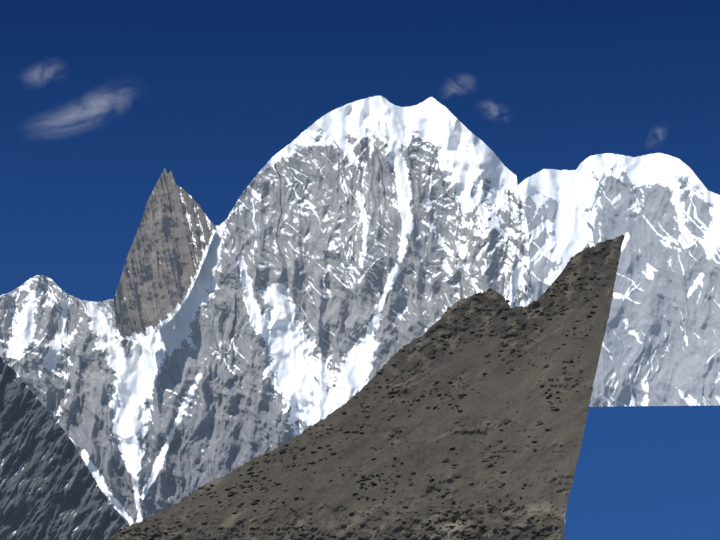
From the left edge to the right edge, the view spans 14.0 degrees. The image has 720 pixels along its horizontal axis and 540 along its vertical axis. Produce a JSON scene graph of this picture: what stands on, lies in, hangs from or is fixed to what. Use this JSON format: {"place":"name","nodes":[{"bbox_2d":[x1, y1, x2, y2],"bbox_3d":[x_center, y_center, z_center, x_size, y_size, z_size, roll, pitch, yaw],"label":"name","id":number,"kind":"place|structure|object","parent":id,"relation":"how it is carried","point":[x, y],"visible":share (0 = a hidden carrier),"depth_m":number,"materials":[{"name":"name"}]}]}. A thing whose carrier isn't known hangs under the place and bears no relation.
{"place":"outdoors","nodes":[
{"label":"outdoors","id":0,"kind":"place"},
{"bbox_2d":[0,357,128,539],"bbox_3d":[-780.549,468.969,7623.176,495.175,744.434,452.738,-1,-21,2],"label":"buttress","id":1,"kind":"structure","parent":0,"point":[50,489],"depth_m":7630.43,"materials":[{"name":"grey stone"}]},
{"bbox_2d":[0,96,565,539],"bbox_3d":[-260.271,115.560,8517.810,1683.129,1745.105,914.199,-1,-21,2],"label":"snowy mountain","id":2,"kind":"structure","parent":0,"point":[354,246],"depth_m":8631.36,"materials":[{"name":"white"}]},
{"bbox_2d":[113,168,218,340],"bbox_3d":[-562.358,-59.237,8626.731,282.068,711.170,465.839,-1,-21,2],"label":"rock spire","id":3,"kind":"structure","parent":2,"relation":"on","point":[171,243],"depth_m":8687.24,"materials":[{"name":"grey stone"}]},
{"bbox_2d":[0,0,719,539],"label":"sky","id":4,"kind":"structure","parent":0,"point":[98,98],"materials":[{"name":"blue"}]},
{"bbox_2d":[106,235,624,539],"bbox_3d":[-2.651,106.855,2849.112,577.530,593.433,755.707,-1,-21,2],"label":"scree slope","id":5,"kind":"structure","parent":0,"point":[498,387],"depth_m":2849.59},
{"bbox_2d":[109,250,601,539],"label":"shrubs","id":6,"kind":"object","parent":5,"relation":"on","point":[362,524],"visible":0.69,"depth_m":2883.62,"materials":[{"name":"black plant"}]},
{"bbox_2d":[143,271,597,539],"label":"rocks","id":7,"kind":"object","parent":5,"relation":"on","point":[446,460],"visible":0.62,"depth_m":2807.48,"materials":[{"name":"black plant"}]},
{"bbox_2d":[518,153,719,406],"bbox_3d":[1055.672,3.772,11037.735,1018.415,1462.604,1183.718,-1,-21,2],"label":"snowy mountain","id":8,"kind":"structure","parent":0,"point":[661,339],"depth_m":11197.58,"materials":[{"name":"white"}]}
]}

